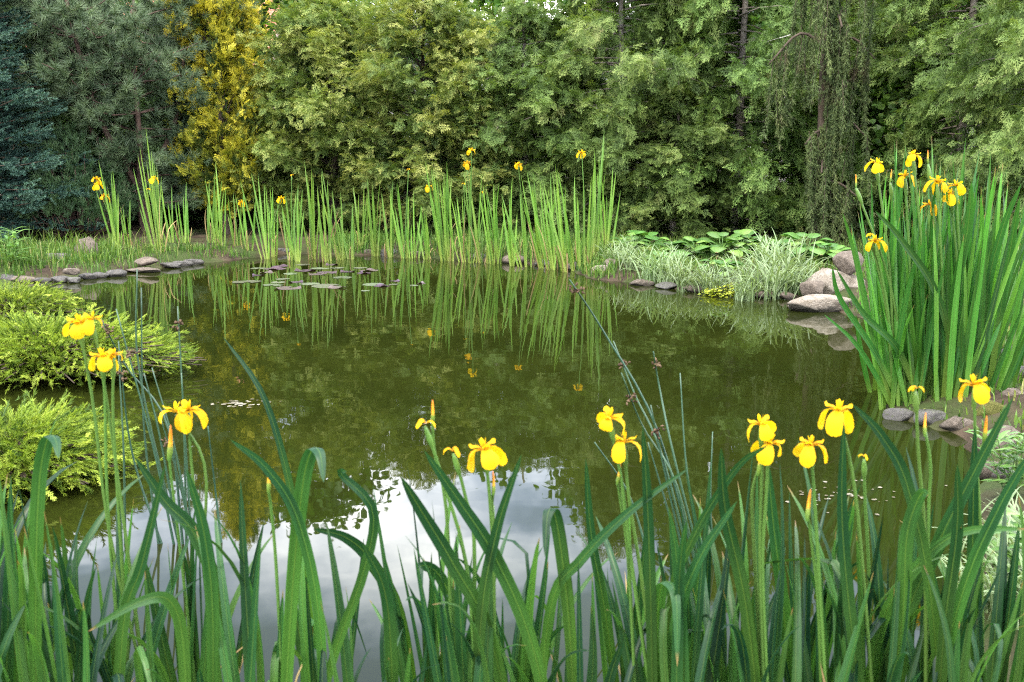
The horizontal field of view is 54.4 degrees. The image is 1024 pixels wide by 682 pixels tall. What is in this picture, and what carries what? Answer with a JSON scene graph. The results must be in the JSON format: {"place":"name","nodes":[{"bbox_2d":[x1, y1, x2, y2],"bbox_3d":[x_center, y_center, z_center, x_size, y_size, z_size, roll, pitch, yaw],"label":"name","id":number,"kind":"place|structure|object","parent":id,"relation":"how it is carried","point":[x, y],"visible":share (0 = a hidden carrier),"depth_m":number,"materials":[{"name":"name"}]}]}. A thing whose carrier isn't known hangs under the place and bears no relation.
{"place":"outdoors","nodes":[
{"label":"outdoors","id":0,"kind":"place"},
{"bbox_2d":[0,254,983,681],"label":"water","id":1,"kind":"structure","parent":0,"point":[516,362],"depth_m":4.50,"materials":[{"name":"green liquid"}]},
{"bbox_2d":[0,435,60,681],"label":"iris plant","id":2,"kind":"object","parent":1,"relation":"in","point":[27,621],"visible":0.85,"depth_m":1.70,"materials":[{"name":"green plant"}]},
{"bbox_2d":[0,406,142,681],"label":"iris plant","id":3,"kind":"object","parent":1,"relation":"in","point":[87,539],"visible":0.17,"depth_m":1.99,"materials":[{"name":"green plant"}]},
{"bbox_2d":[0,466,190,681],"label":"iris plant","id":4,"kind":"object","parent":1,"relation":"in","point":[59,671],"visible":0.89,"depth_m":1.72,"materials":[{"name":"green plant"}]},
{"bbox_2d":[42,311,201,681],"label":"iris plant","id":5,"kind":"object","parent":1,"relation":"in","point":[106,362],"visible":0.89,"depth_m":1.87,"materials":[{"name":"green plant"}]},
{"bbox_2d":[44,470,219,681],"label":"iris plant","id":6,"kind":"object","parent":1,"relation":"in","point":[212,608],"visible":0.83,"depth_m":1.73,"materials":[{"name":"green plant"}]},
{"bbox_2d":[101,269,221,544],"bbox_3d":[-1.024,0.237,2.923,0.318,0.896,0.106,0,11,0],"label":"rush clump","id":7,"kind":"object","parent":1,"relation":"in","point":[184,490],"visible":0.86,"depth_m":2.93,"materials":[{"name":"green plant"}]},
{"bbox_2d":[135,399,271,681],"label":"iris plant","id":8,"kind":"object","parent":1,"relation":"in","point":[184,425],"visible":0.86,"depth_m":1.96,"materials":[{"name":"green plant"}]},
{"bbox_2d":[205,162,236,246],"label":"iris plant","id":9,"kind":"object","parent":1,"relation":"on","point":[220,225],"visible":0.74,"depth_m":11.61,"materials":[{"name":"green plant"}]},
{"bbox_2d":[240,173,284,258],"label":"iris plant","id":10,"kind":"object","parent":1,"relation":"in","point":[263,231],"visible":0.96,"depth_m":11.09,"materials":[{"name":"green plant"}]},
{"bbox_2d":[223,337,313,619],"bbox_3d":[-0.564,0.355,2.348,0.190,0.757,0.024,-7,13,-33],"label":"iris plant","id":11,"kind":"object","parent":1,"relation":"in","point":[279,444],"visible":0.66,"depth_m":2.32,"materials":[{"name":"green plant"}]},
{"bbox_2d":[159,440,378,681],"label":"iris plant","id":12,"kind":"object","parent":1,"relation":"in","point":[282,659],"visible":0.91,"depth_m":1.77,"materials":[{"name":"green plant"}]},
{"bbox_2d":[281,190,303,261],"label":"iris plant","id":13,"kind":"object","parent":1,"relation":"in","point":[297,256],"visible":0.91,"depth_m":10.85,"materials":[{"name":"green plant"}]},
{"bbox_2d":[298,161,319,258],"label":"iris plant","id":14,"kind":"object","parent":1,"relation":"in","point":[313,248],"visible":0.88,"depth_m":11.08,"materials":[{"name":"green plant"}]},
{"bbox_2d":[317,174,338,261],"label":"iris plant","id":15,"kind":"object","parent":1,"relation":"in","point":[325,249],"visible":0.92,"depth_m":10.84,"materials":[{"name":"green plant"}]},
{"bbox_2d":[267,528,416,681],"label":"iris plant","id":16,"kind":"object","parent":1,"relation":"in","point":[305,641],"visible":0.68,"depth_m":1.97,"materials":[{"name":"green plant"}]},
{"bbox_2d":[319,522,439,681],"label":"iris plant","id":17,"kind":"object","parent":1,"relation":"in","point":[391,640],"visible":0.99,"depth_m":1.77,"materials":[{"name":"green plant"}]},
{"bbox_2d":[370,464,483,681],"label":"iris plant","id":18,"kind":"object","parent":1,"relation":"in","point":[433,613],"visible":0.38,"depth_m":1.91,"materials":[{"name":"green plant"}]},
{"bbox_2d":[401,400,588,681],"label":"iris plant","id":19,"kind":"object","parent":1,"relation":"in","point":[481,659],"visible":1,"depth_m":1.70,"materials":[{"name":"green plant"}]},
{"bbox_2d":[446,533,616,681],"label":"iris plant","id":20,"kind":"object","parent":1,"relation":"in","point":[519,655],"visible":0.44,"depth_m":1.88,"materials":[{"name":"green plant"}]},
{"bbox_2d":[527,173,557,269],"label":"iris plant","id":21,"kind":"object","parent":1,"relation":"in","point":[552,258],"visible":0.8,"depth_m":10.07,"materials":[{"name":"green plant"}]},
{"bbox_2d":[576,150,595,268],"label":"iris plant","id":22,"kind":"object","parent":1,"relation":"on","point":[587,257],"visible":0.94,"depth_m":9.80,"materials":[{"name":"green plant"}]},
{"bbox_2d":[496,468,688,681],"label":"iris plant","id":23,"kind":"object","parent":1,"relation":"in","point":[562,586],"visible":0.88,"depth_m":1.77,"materials":[{"name":"green plant"}]},
{"bbox_2d":[590,137,604,256],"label":"iris plant","id":24,"kind":"object","parent":1,"relation":"on","point":[597,230],"visible":0.62,"depth_m":10.18,"materials":[{"name":"green plant"}]},
{"bbox_2d":[577,458,667,681],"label":"iris plant","id":25,"kind":"object","parent":1,"relation":"in","point":[604,598],"visible":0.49,"depth_m":1.95,"materials":[{"name":"green plant"}]},
{"bbox_2d":[569,279,713,564],"bbox_3d":[0.367,0.249,2.764,0.435,0.866,0.157,0,11,0],"label":"rush clump","id":26,"kind":"object","parent":1,"relation":"in","point":[656,434],"visible":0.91,"depth_m":2.79,"materials":[{"name":"green plant"}]},
{"bbox_2d":[596,406,767,681],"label":"iris plant","id":27,"kind":"object","parent":1,"relation":"in","point":[668,656],"visible":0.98,"depth_m":1.75,"materials":[{"name":"green plant"}]},
{"bbox_2d":[655,457,774,681],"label":"iris plant","id":28,"kind":"object","parent":1,"relation":"in","point":[722,668],"visible":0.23,"depth_m":1.94,"materials":[{"name":"green plant"}]},
{"bbox_2d":[719,251,800,302],"bbox_3d":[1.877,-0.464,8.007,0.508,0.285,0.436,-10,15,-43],"label":"ribbon grass","id":29,"kind":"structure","parent":1,"relation":"on","point":[743,293],"depth_m":7.96,"materials":[{"name":"green plant"}]},
{"bbox_2d":[693,414,872,681],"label":"iris plant","id":30,"kind":"object","parent":1,"relation":"in","point":[754,655],"visible":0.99,"depth_m":1.77,"materials":[{"name":"green plant"}]},
{"bbox_2d":[787,294,852,311],"bbox_3d":[2.304,-0.280,7.451,0.511,0.144,0.198,0,11,0],"label":"boulder","id":31,"kind":"object","parent":1,"relation":"on","point":[819,303],"visible":0.86,"depth_m":7.37,"materials":[{"name":"stone"}]},
{"bbox_2d":[805,268,865,293],"bbox_3d":[2.565,-0.443,7.975,0.507,0.291,0.293,-1,11,-6],"label":"boulder","id":32,"kind":"object","parent":1,"relation":"on","point":[824,275],"visible":0.47,"depth_m":7.86,"materials":[{"name":"stone"}]},
{"bbox_2d":[832,250,863,274],"bbox_3d":[2.659,-0.619,7.898,0.233,0.200,0.162,5,12,26],"label":"boulder","id":33,"kind":"object","parent":32,"relation":"on","point":[843,261],"visible":0.73,"depth_m":7.85,"materials":[{"name":"stone"}]},
{"bbox_2d":[764,399,923,681],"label":"iris plant","id":34,"kind":"object","parent":1,"relation":"in","point":[840,592],"visible":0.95,"depth_m":1.76,"materials":[{"name":"green plant"}]},
{"bbox_2d":[851,168,946,369],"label":"iris plant","id":35,"kind":"object","parent":1,"relation":"in","point":[885,256],"visible":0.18,"depth_m":4.73,"materials":[{"name":"green plant"}]},
{"bbox_2d":[915,151,1001,401],"bbox_3d":[1.957,-0.223,4.435,0.385,1.234,0.334,9,14,41],"label":"iris plant","id":36,"kind":"object","parent":1,"relation":"in","point":[949,358],"visible":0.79,"depth_m":4.39,"materials":[{"name":"green plant"}]},
{"bbox_2d":[929,140,1023,367],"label":"iris plant","id":37,"kind":"object","parent":1,"relation":"in","point":[1010,304],"visible":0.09,"depth_m":4.63,"materials":[{"name":"green plant"}]},
{"bbox_2d":[958,374,1023,681],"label":"iris plant","id":38,"kind":"object","parent":1,"relation":"in","point":[1004,597],"visible":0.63,"depth_m":1.92,"materials":[{"name":"green plant"}]},
{"bbox_2d":[974,165,1023,389],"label":"iris plant","id":39,"kind":"object","parent":1,"relation":"in","point":[991,372],"visible":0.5,"depth_m":4.46,"materials":[{"name":"green plant"}]},
{"bbox_2d":[987,192,1023,366],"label":"iris plant","id":40,"kind":"object","parent":1,"relation":"in","point":[1014,274],"visible":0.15,"depth_m":4.83,"materials":[{"name":"green plant"}]},
{"bbox_2d":[327,224,663,261],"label":"bank grass","id":41,"kind":"structure","parent":0,"point":[435,246],"depth_m":11.65,"materials":[{"name":"green plant"}]},
{"bbox_2d":[0,171,1023,681],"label":"ground","id":42,"kind":"structure","parent":0,"point":[990,491],"depth_m":9.81,"materials":[{"name":"green plant"}]},
{"bbox_2d":[0,2,79,228],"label":"conifer tree","id":43,"kind":"object","parent":42,"relation":"on","point":[34,111],"visible":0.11,"depth_m":13.05,"materials":[{"name":"green plant"}]},
{"bbox_2d":[0,272,104,322],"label":"juniper shrub","id":44,"kind":"object","parent":42,"relation":"on","point":[34,300],"visible":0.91,"depth_m":6.99,"materials":[{"name":"green plant"}]},
{"bbox_2d":[0,0,108,240],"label":"blue spruce","id":45,"kind":"object","parent":42,"relation":"on","point":[11,156],"visible":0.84,"depth_m":11.65,"materials":[{"name":"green plant"}]},
{"bbox_2d":[12,119,139,238],"bbox_3d":[-5.387,-2.028,12.361,1.536,1.592,1.602,0,11,0],"label":"dwarf pine","id":46,"kind":"object","parent":42,"relation":"on","point":[66,207],"visible":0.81,"depth_m":12.03,"materials":[{"name":"green plant"}]},
{"bbox_2d":[0,386,165,508],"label":"juniper shrub","id":47,"kind":"object","parent":42,"relation":"on","point":[24,432],"visible":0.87,"depth_m":3.50,"materials":[{"name":"green plant"}]},
{"bbox_2d":[0,0,171,229],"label":"conifer tree","id":48,"kind":"object","parent":42,"relation":"on","point":[68,119],"visible":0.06,"depth_m":13.90,"materials":[{"name":"green plant"}]},
{"bbox_2d":[0,302,205,393],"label":"juniper shrub","id":49,"kind":"object","parent":42,"relation":"on","point":[30,347],"visible":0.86,"depth_m":5.11,"materials":[{"name":"green plant"}]},
{"bbox_2d":[91,160,128,249],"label":"iris plant","id":50,"kind":"object","parent":42,"relation":"on","point":[114,218],"visible":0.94,"depth_m":10.56,"materials":[{"name":"green plant"}]},
{"bbox_2d":[0,224,249,276],"bbox_3d":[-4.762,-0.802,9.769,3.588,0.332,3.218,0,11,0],"label":"bank grass","id":51,"kind":"structure","parent":42,"relation":"on","point":[200,248],"depth_m":10.20,"materials":[{"name":"green plant"}]},
{"bbox_2d":[0,0,259,232],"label":"pine tree","id":52,"kind":"object","parent":42,"relation":"on","point":[102,52],"visible":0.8,"depth_m":11.97,"materials":[{"name":"green plant"}]},
{"bbox_2d":[36,93,251,224],"bbox_3d":[-5.523,-2.721,15.065,3.583,2.066,3.605,9,14,38],"label":"conifer tree","id":53,"kind":"object","parent":42,"relation":"on","point":[152,147],"visible":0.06,"depth_m":14.42,"materials":[{"name":"green plant"}]},
{"bbox_2d":[133,133,175,251],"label":"iris plant","id":54,"kind":"object","parent":42,"relation":"on","point":[158,212],"visible":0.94,"depth_m":10.69,"materials":[{"name":"green plant"}]},
{"bbox_2d":[161,0,274,234],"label":"golden arborvitae","id":55,"kind":"object","parent":42,"relation":"on","point":[237,128],"visible":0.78,"depth_m":12.45,"materials":[{"name":"yellow plant"}]},
{"bbox_2d":[124,100,321,226],"bbox_3d":[-4.392,-2.678,14.998,3.583,1.958,3.605,-2,11,-12],"label":"conifer tree","id":56,"kind":"object","parent":42,"relation":"on","point":[200,217],"visible":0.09,"depth_m":14.27,"materials":[{"name":"green plant"}]},
{"bbox_2d":[238,129,348,230],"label":"bush","id":57,"kind":"object","parent":42,"relation":"on","point":[302,187],"visible":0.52,"depth_m":12.81,"materials":[{"name":"green plant"}]},
{"bbox_2d":[176,0,430,128],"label":"linden tree","id":58,"kind":"object","parent":42,"relation":"on","point":[264,14],"visible":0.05,"depth_m":15.09,"materials":[{"name":"green plant"}]},
{"bbox_2d":[210,0,434,233],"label":"arborvitae tree","id":59,"kind":"object","parent":42,"relation":"on","point":[321,34],"visible":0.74,"depth_m":12.43,"materials":[{"name":"green plant"}]},
{"bbox_2d":[366,179,383,255],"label":"iris plant","id":60,"kind":"object","parent":42,"relation":"on","point":[375,248],"visible":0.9,"depth_m":11.42,"materials":[{"name":"green plant"}]},
{"bbox_2d":[390,168,410,258],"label":"iris plant","id":61,"kind":"object","parent":42,"relation":"on","point":[404,252],"visible":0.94,"depth_m":11.18,"materials":[{"name":"green plant"}]},
{"bbox_2d":[298,0,545,233],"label":"arborvitae tree","id":62,"kind":"object","parent":42,"relation":"on","point":[437,20],"visible":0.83,"depth_m":12.15,"materials":[{"name":"green plant"}]},
{"bbox_2d":[425,162,467,260],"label":"iris plant","id":63,"kind":"object","parent":42,"relation":"on","point":[438,230],"visible":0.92,"depth_m":10.83,"materials":[{"name":"green plant"}]},
{"bbox_2d":[439,172,456,260],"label":"iris plant","id":64,"kind":"object","parent":42,"relation":"on","point":[450,227],"visible":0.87,"depth_m":10.86,"materials":[{"name":"green plant"}]},
{"bbox_2d":[401,134,534,229],"bbox_3d":[-0.483,-2.017,12.900,1.974,1.363,1.804,-3,11,-15],"label":"arborvitae tree","id":65,"kind":"object","parent":42,"relation":"on","point":[503,173],"visible":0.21,"depth_m":12.50,"materials":[{"name":"green plant"}]},
{"bbox_2d":[454,148,483,262],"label":"iris plant","id":66,"kind":"object","parent":42,"relation":"on","point":[469,209],"visible":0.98,"depth_m":10.67,"materials":[{"name":"green plant"}]},
{"bbox_2d":[408,0,571,147],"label":"linden tree","id":67,"kind":"object","parent":42,"relation":"on","point":[497,3],"visible":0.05,"depth_m":15.98,"materials":[{"name":"green plant"}]},
{"bbox_2d":[479,187,505,263],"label":"iris plant","id":68,"kind":"object","parent":42,"relation":"on","point":[497,247],"visible":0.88,"depth_m":10.59,"materials":[{"name":"green plant"}]},
{"bbox_2d":[502,162,532,266],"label":"iris plant","id":69,"kind":"object","parent":42,"relation":"on","point":[523,223],"visible":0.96,"depth_m":10.28,"materials":[{"name":"green plant"}]},
{"bbox_2d":[385,0,652,234],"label":"arborvitae tree","id":70,"kind":"object","parent":42,"relation":"on","point":[538,99],"visible":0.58,"depth_m":12.24,"materials":[{"name":"green plant"}]},
{"bbox_2d":[521,174,556,268],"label":"iris plant","id":71,"kind":"object","parent":42,"relation":"on","point":[537,252],"visible":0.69,"depth_m":10.16,"materials":[{"name":"green plant"}]},
{"bbox_2d":[543,167,567,272],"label":"iris plant","id":72,"kind":"object","parent":42,"relation":"on","point":[562,256],"visible":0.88,"depth_m":9.86,"materials":[{"name":"green plant"}]},
{"bbox_2d":[557,170,581,270],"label":"iris plant","id":73,"kind":"object","parent":42,"relation":"on","point":[570,252],"visible":0.84,"depth_m":9.94,"materials":[{"name":"green plant"}]},
{"bbox_2d":[597,170,623,247],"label":"iris plant","id":74,"kind":"object","parent":42,"relation":"on","point":[607,228],"visible":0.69,"depth_m":10.70,"materials":[{"name":"green plant"}]},
{"bbox_2d":[481,0,753,236],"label":"arborvitae tree","id":75,"kind":"object","parent":42,"relation":"on","point":[597,28],"visible":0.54,"depth_m":12.11,"materials":[{"name":"green plant"}]},
{"bbox_2d":[621,245,679,282],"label":"ribbon grass","id":76,"kind":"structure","parent":42,"relation":"on","point":[646,272],"depth_m":8.94,"materials":[{"name":"green plant"}]},
{"bbox_2d":[570,74,779,240],"bbox_3d":[1.982,-2.152,12.296,2.556,2.398,2.695,1,11,5],"label":"arborvitae tree","id":77,"kind":"object","parent":42,"relation":"on","point":[707,195],"visible":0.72,"depth_m":11.98,"materials":[{"name":"green plant"}]},
{"bbox_2d":[657,253,726,293],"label":"ribbon grass","id":78,"kind":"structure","parent":42,"relation":"on","point":[686,280],"depth_m":8.48,"materials":[{"name":"green plant"}]},
{"bbox_2d":[684,262,742,295],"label":"ribbon grass","id":79,"kind":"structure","parent":42,"relation":"on","point":[718,280],"depth_m":8.34,"materials":[{"name":"green plant"}]},
{"bbox_2d":[694,231,749,256],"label":"hosta plant","id":80,"kind":"object","parent":42,"relation":"on","point":[715,248],"visible":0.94,"depth_m":9.78,"materials":[{"name":"green plant"}]},
{"bbox_2d":[588,0,896,234],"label":"arborvitae tree","id":81,"kind":"object","parent":42,"relation":"on","point":[785,211],"visible":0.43,"depth_m":12.01,"materials":[{"name":"green plant"}]},
{"bbox_2d":[545,230,1019,295],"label":"bank grass","id":82,"kind":"structure","parent":42,"relation":"on","point":[778,238],"depth_m":9.72,"materials":[{"name":"green plant"}]},
{"bbox_2d":[734,230,842,299],"bbox_3d":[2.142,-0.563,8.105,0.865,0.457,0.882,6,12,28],"label":"ribbon grass","id":83,"kind":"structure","parent":42,"relation":"on","point":[775,282],"depth_m":8.07,"materials":[{"name":"green plant"}]},
{"bbox_2d":[779,232,833,257],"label":"hosta plant","id":84,"kind":"object","parent":42,"relation":"on","point":[796,236],"visible":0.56,"depth_m":9.44,"materials":[{"name":"green plant"}]},
{"bbox_2d":[758,0,878,247],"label":"weeping conifer","id":85,"kind":"object","parent":42,"relation":"on","point":[832,117],"visible":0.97,"depth_m":10.79,"materials":[{"name":"green plant"}]},
{"bbox_2d":[765,442,962,681],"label":"iris plant","id":86,"kind":"object","parent":42,"relation":"on","point":[772,521],"visible":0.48,"depth_m":1.92,"materials":[{"name":"green plant"}]},
{"bbox_2d":[760,43,986,236],"bbox_3d":[4.434,-2.339,12.320,2.306,2.692,2.450,-5,12,-26],"label":"leafy shrub","id":87,"kind":"object","parent":42,"relation":"on","point":[875,113],"visible":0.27,"depth_m":11.96,"materials":[{"name":"green plant"}]},
{"bbox_2d":[825,147,951,409],"bbox_3d":[1.617,-0.230,4.438,0.590,1.245,0.312,-5,12,-23],"label":"iris plant","id":88,"kind":"object","parent":42,"relation":"on","point":[883,377],"visible":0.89,"depth_m":4.46,"materials":[{"name":"green plant"}]},
{"bbox_2d":[856,173,920,392],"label":"iris plant","id":89,"kind":"object","parent":42,"relation":"on","point":[865,373],"visible":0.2,"depth_m":4.83,"materials":[{"name":"green plant"}]},
{"bbox_2d":[784,0,1000,231],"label":"arborvitae tree","id":90,"kind":"object","parent":42,"relation":"on","point":[851,4],"visible":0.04,"depth_m":12.64,"materials":[{"name":"green plant"}]},
{"bbox_2d":[836,143,949,405],"bbox_3d":[1.656,-0.260,4.494,0.521,1.283,0.392,0,11,0],"label":"iris plant","id":91,"kind":"object","parent":42,"relation":"on","point":[901,181],"visible":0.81,"depth_m":4.47,"materials":[{"name":"green plant"}]},
{"bbox_2d":[789,0,1023,236],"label":"arborvitae tree","id":92,"kind":"object","parent":42,"relation":"on","point":[906,17],"visible":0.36,"depth_m":11.22,"materials":[{"name":"green plant"}]},
{"bbox_2d":[846,288,1023,486],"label":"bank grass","id":93,"kind":"structure","parent":42,"relation":"on","point":[1017,420],"depth_m":4.30,"materials":[{"name":"green plant"}]},
{"bbox_2d":[892,148,978,402],"bbox_3d":[1.863,-0.269,4.498,0.404,1.297,0.362,0,11,0],"label":"iris plant","id":94,"kind":"object","parent":42,"relation":"on","point":[914,344],"visible":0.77,"depth_m":4.43,"materials":[{"name":"green plant"}]},
{"bbox_2d":[852,386,1023,681],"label":"iris plant","id":95,"kind":"object","parent":42,"relation":"on","point":[952,635],"visible":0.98,"depth_m":1.75,"materials":[{"name":"green plant"}]},
{"bbox_2d":[858,398,1023,681],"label":"iris plant","id":96,"kind":"object","parent":42,"relation":"on","point":[879,627],"visible":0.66,"depth_m":1.89,"materials":[{"name":"green plant"}]},
{"bbox_2d":[875,153,1023,397],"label":"iris plant","id":97,"kind":"object","parent":42,"relation":"on","point":[986,317],"visible":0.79,"depth_m":4.38,"materials":[{"name":"green plant"}]},
{"bbox_2d":[895,0,1023,255],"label":"arborvitae tree","id":98,"kind":"object","parent":42,"relation":"on","point":[1006,135],"visible":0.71,"depth_m":9.52,"materials":[{"name":"green plant"}]},
{"bbox_2d":[936,533,1021,619],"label":"ribbon grass","id":99,"kind":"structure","parent":42,"relation":"on","point":[987,607],"depth_m":2.46,"materials":[{"name":"green plant"}]},
{"bbox_2d":[963,514,1021,629],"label":"ribbon grass","id":100,"kind":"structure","parent":42,"relation":"on","point":[1019,578],"depth_m":2.38,"materials":[{"name":"green plant"}]},
{"bbox_2d":[965,427,1023,498],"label":"leafy herb","id":101,"kind":"object","parent":42,"relation":"on","point":[1001,466],"visible":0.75,"depth_m":3.25,"materials":[{"name":"green plant"}]},
{"bbox_2d":[542,241,696,280],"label":"bank grass","id":102,"kind":"structure","parent":0,"point":[610,265],"depth_m":9.62,"materials":[{"name":"green plant"}]},
{"bbox_2d":[729,230,807,268],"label":"ribbon grass","id":103,"kind":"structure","parent":0,"point":[777,248],"depth_m":8.94,"materials":[{"name":"green plant"}]},
{"bbox_2d":[983,503,1023,580],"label":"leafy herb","id":104,"kind":"object","parent":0,"point":[1014,515],"visible":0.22,"depth_m":2.51,"materials":[{"name":"green plant"}]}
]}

